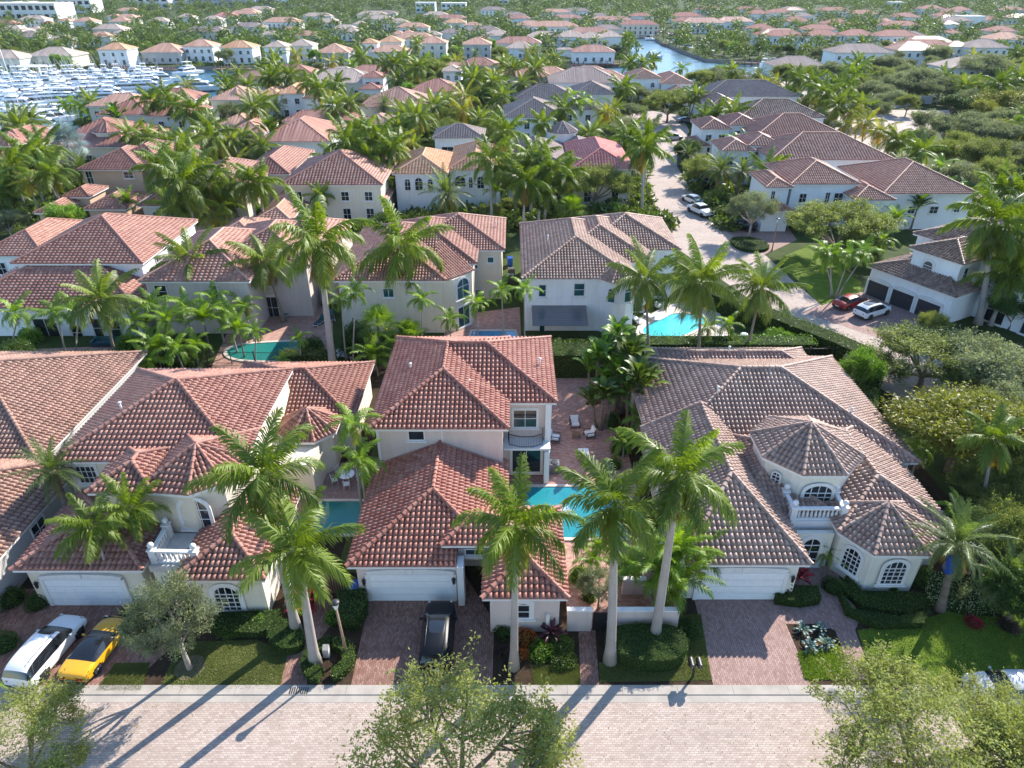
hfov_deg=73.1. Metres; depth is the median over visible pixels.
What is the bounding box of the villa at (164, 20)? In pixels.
[146,17,173,28]
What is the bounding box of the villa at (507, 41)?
[495,36,541,55]
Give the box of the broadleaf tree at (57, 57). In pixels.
[48,53,64,64]
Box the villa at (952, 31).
[938,29,962,40]
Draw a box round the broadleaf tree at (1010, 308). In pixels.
[986,291,1023,329]
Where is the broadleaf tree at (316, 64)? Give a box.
[312,61,324,69]
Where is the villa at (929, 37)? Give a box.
[897,36,950,41]
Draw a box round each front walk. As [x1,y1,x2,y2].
[579,630,598,684]
[768,563,866,679]
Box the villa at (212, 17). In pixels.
[203,15,226,26]
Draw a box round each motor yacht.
[0,66,9,78]
[0,74,49,108]
[0,78,28,93]
[0,87,32,100]
[0,101,6,113]
[1,55,20,77]
[1,64,12,84]
[2,87,46,101]
[5,59,27,84]
[10,77,26,90]
[11,86,60,121]
[12,53,39,75]
[13,63,30,78]
[15,65,37,90]
[18,66,49,85]
[20,61,48,83]
[21,75,44,93]
[21,79,57,105]
[22,64,50,91]
[22,73,65,104]
[25,95,66,125]
[30,85,72,121]
[35,61,49,83]
[39,76,75,103]
[40,67,78,92]
[41,64,61,90]
[41,89,79,119]
[43,54,59,72]
[44,62,63,76]
[44,66,76,84]
[45,59,71,81]
[52,74,93,103]
[55,60,79,81]
[56,53,67,74]
[57,71,79,90]
[64,58,77,74]
[69,75,101,98]
[70,52,91,75]
[74,57,96,80]
[75,65,99,89]
[76,62,90,84]
[82,62,103,89]
[83,72,108,97]
[86,59,103,76]
[87,52,98,75]
[90,59,117,83]
[93,71,136,93]
[94,55,110,74]
[96,66,127,90]
[97,70,117,94]
[103,58,119,82]
[104,55,133,77]
[109,64,145,91]
[110,59,136,79]
[111,56,127,73]
[111,62,130,81]
[125,50,138,75]
[125,68,157,90]
[130,54,162,75]
[130,63,143,79]
[132,58,143,74]
[134,65,171,87]
[136,58,155,76]
[137,61,173,84]
[153,61,181,81]
[172,52,204,76]
[176,62,220,90]
[753,50,767,70]
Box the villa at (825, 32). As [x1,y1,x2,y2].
[803,29,843,46]
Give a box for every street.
[0,703,1016,767]
[621,110,1013,433]
[778,81,998,198]
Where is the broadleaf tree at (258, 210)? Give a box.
[255,201,263,215]
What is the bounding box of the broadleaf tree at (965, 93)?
[956,87,981,112]
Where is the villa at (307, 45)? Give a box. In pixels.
[291,39,318,60]
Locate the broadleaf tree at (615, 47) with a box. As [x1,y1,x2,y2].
[609,44,621,52]
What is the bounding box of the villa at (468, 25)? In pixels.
[463,22,481,28]
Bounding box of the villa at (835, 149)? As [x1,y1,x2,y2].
[710,131,895,184]
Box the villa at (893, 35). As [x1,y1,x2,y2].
[873,29,919,45]
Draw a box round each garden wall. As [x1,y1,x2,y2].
[567,607,593,630]
[617,607,679,626]
[621,576,646,594]
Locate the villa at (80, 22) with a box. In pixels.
[72,17,101,28]
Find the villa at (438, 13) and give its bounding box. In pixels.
[423,11,446,23]
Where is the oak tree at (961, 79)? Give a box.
[945,73,985,89]
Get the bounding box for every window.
[0,262,7,275]
[29,513,47,539]
[69,324,83,335]
[71,464,98,485]
[84,171,94,183]
[85,155,92,162]
[90,318,105,335]
[109,321,123,335]
[123,171,134,179]
[153,285,170,298]
[155,253,160,263]
[176,497,214,531]
[209,583,246,613]
[211,285,220,298]
[293,191,301,198]
[294,98,299,104]
[340,191,350,201]
[342,208,351,218]
[364,191,373,201]
[366,208,374,218]
[382,288,395,298]
[404,179,411,191]
[406,431,426,442]
[414,177,422,191]
[427,179,433,191]
[441,147,453,151]
[454,175,466,187]
[456,276,470,302]
[463,549,482,557]
[468,177,473,188]
[476,176,484,189]
[486,257,494,263]
[510,601,535,621]
[524,122,529,129]
[537,284,546,298]
[539,326,544,330]
[572,283,585,297]
[583,191,591,202]
[585,115,590,121]
[605,288,615,304]
[611,191,618,202]
[622,288,631,304]
[651,280,666,297]
[705,134,711,142]
[726,157,733,165]
[770,191,775,199]
[770,471,781,484]
[798,193,807,203]
[800,483,834,500]
[823,192,830,203]
[831,193,843,204]
[835,545,864,581]
[874,559,910,586]
[905,206,915,214]
[920,259,935,271]
[927,206,939,214]
[952,208,960,213]
[961,267,969,278]
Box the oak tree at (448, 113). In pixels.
[428,108,455,121]
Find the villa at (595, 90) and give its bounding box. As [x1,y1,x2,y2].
[514,80,615,110]
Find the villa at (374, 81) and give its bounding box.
[358,70,388,96]
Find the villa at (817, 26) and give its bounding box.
[797,24,837,32]
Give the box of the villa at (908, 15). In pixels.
[888,12,920,22]
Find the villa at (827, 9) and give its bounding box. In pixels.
[815,7,850,16]
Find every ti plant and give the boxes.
[295,583,329,613]
[536,618,567,642]
[795,567,814,585]
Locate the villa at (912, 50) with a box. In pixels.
[885,41,938,66]
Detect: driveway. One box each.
[0,604,138,684]
[351,575,493,684]
[695,599,809,684]
[803,292,928,340]
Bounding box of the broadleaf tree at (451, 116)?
[444,114,468,123]
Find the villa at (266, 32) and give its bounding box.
[260,31,279,41]
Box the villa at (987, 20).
[985,16,1002,25]
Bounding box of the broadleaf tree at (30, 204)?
[0,195,39,213]
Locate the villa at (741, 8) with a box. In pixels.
[735,6,760,14]
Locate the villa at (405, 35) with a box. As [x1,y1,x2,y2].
[396,32,432,51]
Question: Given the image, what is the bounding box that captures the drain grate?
[289,687,308,693]
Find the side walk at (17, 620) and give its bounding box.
[0,589,35,659]
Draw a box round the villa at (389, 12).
[381,10,398,16]
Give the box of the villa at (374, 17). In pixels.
[362,15,393,28]
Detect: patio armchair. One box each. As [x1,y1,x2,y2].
[550,429,560,443]
[569,415,579,428]
[583,425,596,439]
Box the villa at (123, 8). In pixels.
[116,7,142,15]
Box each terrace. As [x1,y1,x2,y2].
[36,347,118,350]
[211,304,332,367]
[444,307,520,336]
[636,302,727,335]
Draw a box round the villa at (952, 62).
[926,57,996,82]
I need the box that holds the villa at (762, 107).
[697,92,826,122]
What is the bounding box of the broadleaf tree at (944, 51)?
[921,43,954,58]
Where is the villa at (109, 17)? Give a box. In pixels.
[106,13,118,19]
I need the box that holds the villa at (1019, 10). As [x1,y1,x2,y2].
[997,7,1023,13]
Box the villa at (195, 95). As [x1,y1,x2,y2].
[155,87,208,104]
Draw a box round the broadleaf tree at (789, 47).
[781,43,796,55]
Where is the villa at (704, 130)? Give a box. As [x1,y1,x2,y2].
[685,112,838,158]
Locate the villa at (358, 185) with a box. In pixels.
[269,149,395,221]
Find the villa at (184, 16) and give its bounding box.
[177,13,198,23]
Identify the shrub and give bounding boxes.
[0,336,37,350]
[0,585,28,611]
[0,628,23,656]
[16,326,45,345]
[22,590,47,613]
[115,331,143,350]
[119,602,131,618]
[129,613,164,634]
[216,618,240,641]
[301,334,325,349]
[322,607,340,627]
[338,318,372,359]
[492,625,510,640]
[496,644,509,660]
[518,626,535,648]
[518,647,529,662]
[527,636,554,664]
[547,631,574,652]
[549,648,577,671]
[567,562,590,587]
[579,585,596,602]
[603,409,620,428]
[608,455,622,469]
[609,436,626,456]
[677,616,702,641]
[689,177,716,187]
[762,326,794,335]
[820,574,844,596]
[888,587,898,591]
[913,565,934,588]
[963,614,985,629]
[994,615,1022,636]
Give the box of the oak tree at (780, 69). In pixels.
[769,63,807,87]
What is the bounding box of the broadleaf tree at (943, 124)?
[927,113,972,138]
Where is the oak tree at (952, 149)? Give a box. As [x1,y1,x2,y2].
[927,137,962,168]
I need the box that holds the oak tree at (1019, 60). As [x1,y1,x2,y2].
[1008,57,1023,63]
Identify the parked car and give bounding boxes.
[1,614,86,688]
[57,615,130,683]
[419,601,457,671]
[667,132,682,139]
[676,117,691,122]
[681,194,702,203]
[686,202,714,217]
[725,217,757,231]
[832,293,868,310]
[852,299,890,319]
[961,666,1023,706]
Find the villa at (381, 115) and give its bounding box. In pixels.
[366,112,395,144]
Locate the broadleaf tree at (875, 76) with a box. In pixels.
[871,73,884,81]
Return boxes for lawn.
[163,640,286,684]
[778,247,860,305]
[858,593,1023,683]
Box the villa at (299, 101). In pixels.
[261,82,335,118]
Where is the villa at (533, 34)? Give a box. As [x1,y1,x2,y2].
[527,31,556,45]
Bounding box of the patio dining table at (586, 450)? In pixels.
[578,448,588,455]
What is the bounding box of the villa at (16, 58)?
[0,50,33,70]
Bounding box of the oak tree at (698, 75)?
[684,69,716,85]
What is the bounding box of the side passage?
[340,443,378,571]
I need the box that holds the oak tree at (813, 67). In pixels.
[789,64,825,79]
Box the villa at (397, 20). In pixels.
[386,18,408,30]
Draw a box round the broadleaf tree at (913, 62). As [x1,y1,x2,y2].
[907,59,917,65]
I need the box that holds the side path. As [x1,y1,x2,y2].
[555,378,594,383]
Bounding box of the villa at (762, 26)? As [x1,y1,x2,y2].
[744,23,773,35]
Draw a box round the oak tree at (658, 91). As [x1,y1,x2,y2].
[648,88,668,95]
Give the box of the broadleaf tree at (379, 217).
[369,212,398,223]
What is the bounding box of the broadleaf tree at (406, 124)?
[394,117,416,133]
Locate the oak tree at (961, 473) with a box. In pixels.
[942,456,1023,508]
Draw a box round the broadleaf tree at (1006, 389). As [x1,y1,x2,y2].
[984,375,1023,405]
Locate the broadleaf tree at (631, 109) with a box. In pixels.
[617,102,650,117]
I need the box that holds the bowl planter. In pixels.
[654,301,661,307]
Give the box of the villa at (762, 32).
[750,28,799,45]
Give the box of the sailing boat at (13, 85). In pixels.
[0,45,41,109]
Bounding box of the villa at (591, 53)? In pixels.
[570,44,615,62]
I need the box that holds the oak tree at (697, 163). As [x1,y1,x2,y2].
[681,152,731,187]
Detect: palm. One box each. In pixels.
[0,101,35,131]
[0,102,51,132]
[0,126,66,202]
[0,140,39,221]
[0,178,34,208]
[0,290,47,342]
[0,433,88,505]
[4,123,38,129]
[4,169,48,208]
[9,102,48,125]
[11,140,64,199]
[16,146,79,198]
[17,123,71,172]
[29,290,77,350]
[44,482,138,566]
[45,118,89,179]
[47,95,73,121]
[49,37,64,46]
[49,291,97,350]
[51,258,145,350]
[57,93,82,117]
[58,150,90,185]
[61,54,75,67]
[68,101,90,122]
[74,86,103,116]
[88,472,171,550]
[89,50,99,59]
[107,303,159,344]
[109,116,147,145]
[110,185,142,208]
[124,287,175,349]
[126,117,167,145]
[127,321,180,367]
[128,139,183,194]
[129,84,167,115]
[131,342,168,368]
[137,297,190,338]
[139,77,179,110]
[142,124,185,139]
[142,128,204,176]
[143,183,199,217]
[145,148,219,231]
[149,225,229,281]
[150,327,201,367]
[156,89,185,119]
[161,180,221,227]
[162,124,201,144]
[164,136,216,174]
[165,89,217,142]
[167,286,207,351]
[172,294,225,356]
[175,74,200,90]
[176,158,236,223]
[178,327,213,366]
[181,405,326,631]
[185,113,237,162]
[188,107,230,132]
[189,126,220,155]
[192,201,237,229]
[193,280,234,343]
[202,189,245,220]
[208,144,256,161]
[209,76,238,95]
[209,293,245,351]
[210,125,239,157]
[211,68,233,87]
[212,122,249,156]
[214,162,243,216]
[214,307,259,356]
[222,162,274,216]
[223,229,298,322]
[224,62,249,78]
[226,294,262,341]
[227,485,366,666]
[229,121,258,154]
[232,72,265,88]
[232,87,270,121]
[233,157,283,212]
[236,318,271,360]
[240,125,281,159]
[242,86,278,117]
[248,56,268,69]
[250,65,281,87]
[256,63,284,88]
[261,52,285,67]
[262,47,286,61]
[267,60,285,80]
[268,90,288,125]
[269,183,373,361]
[271,350,291,361]
[273,60,303,87]
[283,45,308,63]
[287,327,312,354]
[294,68,326,95]
[296,59,311,66]
[302,180,334,207]
[303,72,336,103]
[307,99,326,108]
[310,137,334,155]
[314,88,349,119]
[319,52,343,68]
[321,75,346,99]
[322,112,376,154]
[323,402,382,510]
[324,70,350,106]
[327,284,360,361]
[330,437,387,497]
[332,86,367,113]
[334,277,375,361]
[335,51,348,65]
[341,58,358,67]
[343,109,391,148]
[344,331,394,376]
[345,133,394,167]
[349,44,375,66]
[350,116,405,156]
[356,194,454,294]
[356,302,400,362]
[365,115,404,141]
[367,128,412,201]
[371,50,394,88]
[371,92,397,112]
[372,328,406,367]
[375,158,399,197]
[380,51,409,76]
[381,65,406,87]
[383,111,405,135]
[384,95,425,119]
[390,125,421,152]
[391,45,417,77]
[392,316,428,344]
[395,97,435,143]
[401,53,435,82]
[405,128,427,149]
[405,283,438,335]
[406,104,437,138]
[408,37,424,56]
[413,87,453,123]
[417,161,477,213]
[423,50,434,58]
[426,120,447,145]
[431,305,466,336]
[434,87,458,109]
[441,51,466,63]
[442,79,481,113]
[443,97,477,123]
[448,45,464,61]
[451,452,585,672]
[453,60,488,94]
[456,58,479,73]
[457,65,487,110]
[461,133,513,215]
[461,290,496,335]
[464,104,494,140]
[470,46,481,56]
[478,65,507,82]
[478,68,507,91]
[480,104,530,151]
[482,88,508,110]
[482,177,507,215]
[483,72,505,90]
[484,105,503,118]
[485,273,516,335]
[486,82,517,108]
[487,72,515,96]
[491,50,511,68]
[491,51,517,70]
[492,134,537,210]
[493,156,556,221]
[498,55,524,77]
[505,274,543,335]
[506,70,537,92]
[509,133,561,220]
[518,44,536,60]
[518,50,548,84]
[520,166,566,220]
[521,107,557,137]
[525,42,543,56]
[525,138,582,219]
[532,55,553,67]
[542,55,563,68]
[543,50,558,65]
[543,88,582,123]
[545,153,589,209]
[548,48,565,65]
[554,191,588,217]
[554,445,694,666]
[561,87,586,95]
[564,92,593,117]
[572,114,609,138]
[572,541,608,570]
[584,526,622,566]
[586,96,606,112]
[591,35,599,43]
[591,98,622,125]
[600,40,609,46]
[602,113,646,156]
[605,94,626,117]
[605,236,688,346]
[605,427,640,457]
[605,542,657,586]
[608,73,641,102]
[610,409,744,634]
[612,119,675,208]
[619,29,634,54]
[619,50,638,73]
[620,507,729,614]
[621,399,641,436]
[625,105,673,193]
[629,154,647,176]
[633,52,656,70]
[638,569,689,611]
[644,51,661,71]
[653,233,751,347]
[673,62,692,74]
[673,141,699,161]
[682,83,702,116]
[686,82,710,122]
[690,314,726,337]
[691,100,719,117]
[699,148,741,192]
[700,95,729,117]
[710,91,753,114]
[714,311,745,337]
[716,251,812,341]
[720,151,763,195]
[721,58,744,78]
[721,131,737,136]
[740,146,791,187]
[741,66,752,74]
[747,63,770,78]
[757,72,780,84]
[763,72,785,86]
[780,63,812,93]
[795,65,828,94]
[804,75,846,107]
[820,86,860,128]
[826,68,862,126]
[829,111,858,135]
[833,59,868,90]
[834,95,870,134]
[844,50,875,88]
[845,87,885,138]
[845,103,886,141]
[856,35,870,42]
[859,115,904,148]
[868,141,891,154]
[870,228,900,251]
[873,123,911,153]
[878,125,918,157]
[880,203,918,237]
[891,148,920,161]
[899,130,948,166]
[904,492,1021,613]
[905,430,946,473]
[924,152,961,171]
[932,61,958,95]
[935,175,1023,325]
[935,486,977,540]
[945,69,984,94]
[953,402,1023,506]
[958,237,1023,326]
[962,46,986,56]
[963,157,1023,215]
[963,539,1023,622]
[967,195,1023,278]
[976,64,1015,92]
[984,167,1023,204]
[1005,61,1023,89]
[1006,42,1023,59]
[1006,107,1023,143]
[1007,100,1023,114]
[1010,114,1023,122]
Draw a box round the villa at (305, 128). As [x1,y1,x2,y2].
[255,109,363,156]
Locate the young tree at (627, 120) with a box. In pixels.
[612,114,638,128]
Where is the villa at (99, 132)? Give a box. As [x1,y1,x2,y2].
[0,117,172,164]
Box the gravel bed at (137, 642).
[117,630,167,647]
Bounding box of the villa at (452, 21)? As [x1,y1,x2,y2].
[443,18,466,28]
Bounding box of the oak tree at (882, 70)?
[863,65,898,77]
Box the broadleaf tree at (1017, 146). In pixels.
[1001,140,1023,168]
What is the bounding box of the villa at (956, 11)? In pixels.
[939,8,964,13]
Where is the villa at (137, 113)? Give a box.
[94,97,212,135]
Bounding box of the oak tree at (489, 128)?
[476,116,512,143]
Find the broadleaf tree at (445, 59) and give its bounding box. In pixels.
[438,54,455,61]
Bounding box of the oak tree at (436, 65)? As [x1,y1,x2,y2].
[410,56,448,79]
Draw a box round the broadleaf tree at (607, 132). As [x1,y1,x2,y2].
[601,123,624,140]
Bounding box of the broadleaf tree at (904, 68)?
[888,63,915,72]
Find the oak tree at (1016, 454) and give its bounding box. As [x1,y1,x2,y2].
[968,444,1023,488]
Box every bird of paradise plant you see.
[98,101,127,117]
[253,115,286,132]
[572,336,616,404]
[575,375,630,430]
[588,314,636,367]
[590,350,633,415]
[599,331,655,409]
[608,354,669,428]
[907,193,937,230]
[947,175,967,182]
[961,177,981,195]
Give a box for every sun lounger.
[312,314,323,326]
[329,309,334,319]
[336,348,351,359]
[632,315,642,323]
[643,313,658,320]
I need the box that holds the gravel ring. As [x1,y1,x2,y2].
[174,655,205,679]
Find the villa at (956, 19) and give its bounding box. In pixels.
[935,16,974,29]
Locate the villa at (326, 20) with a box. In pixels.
[317,18,341,29]
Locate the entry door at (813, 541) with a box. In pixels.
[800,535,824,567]
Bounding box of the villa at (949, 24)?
[936,21,958,30]
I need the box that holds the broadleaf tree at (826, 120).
[810,107,838,125]
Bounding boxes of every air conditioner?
[507,273,513,282]
[508,267,514,275]
[549,459,559,473]
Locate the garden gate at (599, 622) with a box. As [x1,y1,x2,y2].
[592,612,607,629]
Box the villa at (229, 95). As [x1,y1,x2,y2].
[208,85,266,129]
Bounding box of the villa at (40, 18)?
[18,15,53,27]
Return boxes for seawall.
[99,36,760,75]
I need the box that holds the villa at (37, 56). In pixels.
[30,47,89,67]
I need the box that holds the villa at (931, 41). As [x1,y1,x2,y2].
[890,39,955,54]
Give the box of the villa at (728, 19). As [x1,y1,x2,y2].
[718,16,754,28]
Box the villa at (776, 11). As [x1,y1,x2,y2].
[766,9,793,18]
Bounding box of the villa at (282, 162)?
[137,145,314,230]
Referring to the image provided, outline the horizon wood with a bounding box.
[1,0,1023,9]
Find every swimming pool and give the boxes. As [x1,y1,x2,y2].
[223,340,303,361]
[312,499,363,536]
[469,329,517,337]
[516,484,628,540]
[640,312,706,335]
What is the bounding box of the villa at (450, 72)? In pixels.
[441,65,462,82]
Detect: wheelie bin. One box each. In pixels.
[348,579,358,589]
[507,256,512,265]
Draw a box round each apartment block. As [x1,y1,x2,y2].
[0,2,76,20]
[55,0,104,12]
[129,0,174,8]
[174,0,192,7]
[193,0,226,7]
[227,0,258,6]
[262,0,299,5]
[415,2,435,12]
[441,2,466,12]
[886,2,905,9]
[952,15,986,26]
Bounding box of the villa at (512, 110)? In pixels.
[502,95,599,138]
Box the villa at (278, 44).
[263,40,292,62]
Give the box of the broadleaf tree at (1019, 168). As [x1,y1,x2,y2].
[1008,165,1023,186]
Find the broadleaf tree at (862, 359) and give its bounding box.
[836,341,889,383]
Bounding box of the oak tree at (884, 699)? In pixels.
[801,632,1023,767]
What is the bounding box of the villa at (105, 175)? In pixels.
[33,139,203,219]
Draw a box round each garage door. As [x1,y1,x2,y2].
[43,580,127,604]
[369,575,452,600]
[697,573,784,598]
[866,280,888,301]
[889,289,913,310]
[914,299,939,314]
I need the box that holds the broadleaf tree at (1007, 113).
[985,106,1017,120]
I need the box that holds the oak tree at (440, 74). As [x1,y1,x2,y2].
[434,66,444,78]
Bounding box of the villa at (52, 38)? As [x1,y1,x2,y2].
[47,34,79,48]
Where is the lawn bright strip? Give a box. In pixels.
[798,649,846,679]
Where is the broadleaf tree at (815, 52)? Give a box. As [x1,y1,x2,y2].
[810,46,824,59]
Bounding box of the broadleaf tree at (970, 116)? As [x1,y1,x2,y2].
[950,109,1005,133]
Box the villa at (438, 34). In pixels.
[429,31,442,37]
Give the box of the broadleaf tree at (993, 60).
[957,52,1019,85]
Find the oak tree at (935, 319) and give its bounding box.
[913,310,956,332]
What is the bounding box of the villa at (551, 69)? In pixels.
[542,66,563,73]
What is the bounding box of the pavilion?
[556,47,571,56]
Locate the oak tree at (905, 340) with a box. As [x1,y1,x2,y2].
[866,319,1012,391]
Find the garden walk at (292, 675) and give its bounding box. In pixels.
[281,595,333,684]
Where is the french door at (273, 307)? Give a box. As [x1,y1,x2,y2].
[266,295,279,315]
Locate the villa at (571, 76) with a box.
[547,66,622,102]
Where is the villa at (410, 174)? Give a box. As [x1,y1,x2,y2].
[391,141,503,211]
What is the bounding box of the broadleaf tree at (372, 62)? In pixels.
[366,56,375,64]
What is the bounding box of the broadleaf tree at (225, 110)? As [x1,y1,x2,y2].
[216,101,246,118]
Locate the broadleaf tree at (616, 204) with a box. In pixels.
[606,201,622,210]
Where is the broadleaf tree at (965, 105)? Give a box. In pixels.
[951,95,982,111]
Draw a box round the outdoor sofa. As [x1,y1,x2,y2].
[90,337,122,346]
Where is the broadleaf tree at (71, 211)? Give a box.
[42,200,86,218]
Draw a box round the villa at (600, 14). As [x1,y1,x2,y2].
[590,13,606,16]
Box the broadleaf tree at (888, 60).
[870,53,910,68]
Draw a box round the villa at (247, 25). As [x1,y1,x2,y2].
[230,22,267,34]
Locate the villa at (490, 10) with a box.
[481,6,504,17]
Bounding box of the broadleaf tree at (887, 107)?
[851,96,896,122]
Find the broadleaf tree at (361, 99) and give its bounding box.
[353,93,374,105]
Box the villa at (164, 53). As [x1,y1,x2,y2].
[140,43,186,63]
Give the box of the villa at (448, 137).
[431,123,485,151]
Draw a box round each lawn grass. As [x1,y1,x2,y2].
[98,613,711,690]
[796,645,852,679]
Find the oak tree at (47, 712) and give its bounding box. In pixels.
[0,665,100,767]
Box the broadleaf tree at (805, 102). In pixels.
[797,92,825,109]
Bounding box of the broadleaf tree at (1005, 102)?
[997,89,1023,113]
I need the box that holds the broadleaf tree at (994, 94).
[966,87,1023,106]
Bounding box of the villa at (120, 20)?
[107,17,133,25]
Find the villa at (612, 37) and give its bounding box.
[557,29,623,47]
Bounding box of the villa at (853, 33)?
[838,29,875,42]
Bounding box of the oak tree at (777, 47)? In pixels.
[769,44,781,54]
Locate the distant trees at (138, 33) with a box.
[0,0,1023,59]
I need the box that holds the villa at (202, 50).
[181,39,222,62]
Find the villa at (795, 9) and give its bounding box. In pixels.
[785,7,803,11]
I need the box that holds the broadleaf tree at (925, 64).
[920,60,936,67]
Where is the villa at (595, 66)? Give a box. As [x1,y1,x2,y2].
[583,65,603,68]
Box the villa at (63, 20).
[57,18,73,28]
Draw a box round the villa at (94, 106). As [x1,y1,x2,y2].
[85,92,156,121]
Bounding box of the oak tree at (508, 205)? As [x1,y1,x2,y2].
[500,197,522,210]
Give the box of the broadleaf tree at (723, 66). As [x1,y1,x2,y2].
[715,64,730,70]
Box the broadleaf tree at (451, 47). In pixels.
[446,46,459,57]
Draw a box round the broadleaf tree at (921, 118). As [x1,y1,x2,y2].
[907,108,943,127]
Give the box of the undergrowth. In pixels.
[0,34,1022,232]
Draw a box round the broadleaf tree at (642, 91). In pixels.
[616,85,652,101]
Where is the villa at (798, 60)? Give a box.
[762,56,824,78]
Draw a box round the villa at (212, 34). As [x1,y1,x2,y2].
[181,26,229,39]
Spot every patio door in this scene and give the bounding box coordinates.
[31,318,60,335]
[457,302,471,330]
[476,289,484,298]
[633,296,643,312]
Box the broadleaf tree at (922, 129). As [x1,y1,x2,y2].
[908,125,937,147]
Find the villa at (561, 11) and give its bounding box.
[548,9,571,20]
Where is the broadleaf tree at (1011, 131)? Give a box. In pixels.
[967,120,1023,142]
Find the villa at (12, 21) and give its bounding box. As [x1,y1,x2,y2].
[0,20,25,26]
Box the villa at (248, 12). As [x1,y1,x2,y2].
[232,10,260,21]
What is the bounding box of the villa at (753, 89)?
[690,79,799,114]
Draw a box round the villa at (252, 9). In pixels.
[241,8,261,17]
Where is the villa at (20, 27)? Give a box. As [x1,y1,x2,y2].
[0,25,35,40]
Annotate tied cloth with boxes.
[942,553,958,574]
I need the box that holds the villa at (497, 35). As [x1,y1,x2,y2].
[484,29,508,44]
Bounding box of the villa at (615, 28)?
[595,24,623,34]
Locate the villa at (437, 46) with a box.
[419,36,448,57]
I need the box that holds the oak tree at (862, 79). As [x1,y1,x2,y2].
[852,75,875,85]
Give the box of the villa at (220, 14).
[215,12,240,23]
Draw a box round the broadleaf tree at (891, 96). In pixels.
[876,89,907,106]
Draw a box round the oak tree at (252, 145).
[249,142,275,156]
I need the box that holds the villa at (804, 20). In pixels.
[781,16,809,27]
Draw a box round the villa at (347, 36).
[340,28,358,40]
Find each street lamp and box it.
[330,599,346,650]
[771,218,779,250]
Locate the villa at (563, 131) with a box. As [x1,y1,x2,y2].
[506,120,585,201]
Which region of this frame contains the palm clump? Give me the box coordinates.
[802,234,887,298]
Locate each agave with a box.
[792,620,811,635]
[801,636,818,654]
[811,621,828,637]
[815,636,835,651]
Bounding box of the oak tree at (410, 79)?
[403,74,420,83]
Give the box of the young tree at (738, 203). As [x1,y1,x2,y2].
[721,188,784,236]
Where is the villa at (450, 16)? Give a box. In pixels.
[436,14,466,24]
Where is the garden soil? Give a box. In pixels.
[20,364,996,684]
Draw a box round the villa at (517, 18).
[505,14,530,23]
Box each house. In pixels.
[0,212,197,335]
[0,350,147,608]
[8,360,375,613]
[137,216,352,332]
[331,212,506,332]
[344,335,570,633]
[519,212,681,333]
[625,346,953,599]
[864,215,1023,335]
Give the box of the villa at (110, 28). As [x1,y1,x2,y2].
[91,24,129,32]
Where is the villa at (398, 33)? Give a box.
[393,30,402,36]
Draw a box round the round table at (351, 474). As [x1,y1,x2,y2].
[340,469,354,481]
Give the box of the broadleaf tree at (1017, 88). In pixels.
[1010,85,1023,91]
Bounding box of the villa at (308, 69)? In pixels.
[279,64,318,84]
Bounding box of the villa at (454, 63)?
[438,62,460,77]
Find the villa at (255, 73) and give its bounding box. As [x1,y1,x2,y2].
[233,70,283,90]
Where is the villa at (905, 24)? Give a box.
[876,21,920,30]
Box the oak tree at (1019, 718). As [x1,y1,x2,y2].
[986,693,1023,766]
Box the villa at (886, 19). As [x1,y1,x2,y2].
[874,18,892,28]
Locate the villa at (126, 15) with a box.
[118,14,142,23]
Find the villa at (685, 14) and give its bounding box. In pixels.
[669,12,703,22]
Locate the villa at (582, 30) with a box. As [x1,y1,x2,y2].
[573,27,609,33]
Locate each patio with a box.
[297,462,365,528]
[509,384,643,539]
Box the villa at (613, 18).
[598,16,632,26]
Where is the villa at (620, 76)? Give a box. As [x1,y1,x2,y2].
[600,69,624,86]
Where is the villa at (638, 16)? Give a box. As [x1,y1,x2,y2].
[630,12,653,20]
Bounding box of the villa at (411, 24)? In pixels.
[395,22,430,32]
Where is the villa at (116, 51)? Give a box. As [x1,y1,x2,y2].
[96,42,140,65]
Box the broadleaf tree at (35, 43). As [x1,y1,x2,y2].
[33,39,45,48]
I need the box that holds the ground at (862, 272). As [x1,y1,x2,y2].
[0,0,1023,561]
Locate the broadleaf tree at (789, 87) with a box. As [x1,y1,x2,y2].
[782,85,797,92]
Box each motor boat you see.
[52,104,78,114]
[645,36,654,40]
[647,50,662,57]
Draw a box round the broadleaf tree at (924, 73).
[903,66,945,94]
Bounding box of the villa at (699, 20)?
[677,17,725,32]
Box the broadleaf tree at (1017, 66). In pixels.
[990,62,1023,76]
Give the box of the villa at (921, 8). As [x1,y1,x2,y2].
[914,5,944,14]
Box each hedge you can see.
[0,348,205,368]
[209,607,283,638]
[266,617,306,654]
[280,346,336,361]
[299,635,332,684]
[330,636,356,682]
[335,585,369,631]
[551,337,604,377]
[604,620,688,672]
[636,331,817,355]
[686,280,886,361]
[730,236,769,252]
[772,584,822,607]
[837,590,930,630]
[839,351,884,409]
[843,575,934,615]
[924,571,1004,617]
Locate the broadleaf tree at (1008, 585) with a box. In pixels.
[974,553,1023,624]
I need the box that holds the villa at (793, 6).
[779,6,805,11]
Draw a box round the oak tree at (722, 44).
[718,39,731,54]
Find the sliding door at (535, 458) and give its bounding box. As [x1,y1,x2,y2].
[509,451,542,474]
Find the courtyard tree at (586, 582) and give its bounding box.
[572,564,622,610]
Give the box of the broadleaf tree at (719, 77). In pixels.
[714,71,750,80]
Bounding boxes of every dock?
[96,64,127,71]
[145,65,176,72]
[213,64,251,72]
[560,61,584,67]
[592,60,625,67]
[730,58,765,65]
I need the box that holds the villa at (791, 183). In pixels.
[747,157,977,230]
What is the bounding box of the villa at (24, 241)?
[0,217,83,275]
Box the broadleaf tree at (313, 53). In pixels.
[305,48,323,61]

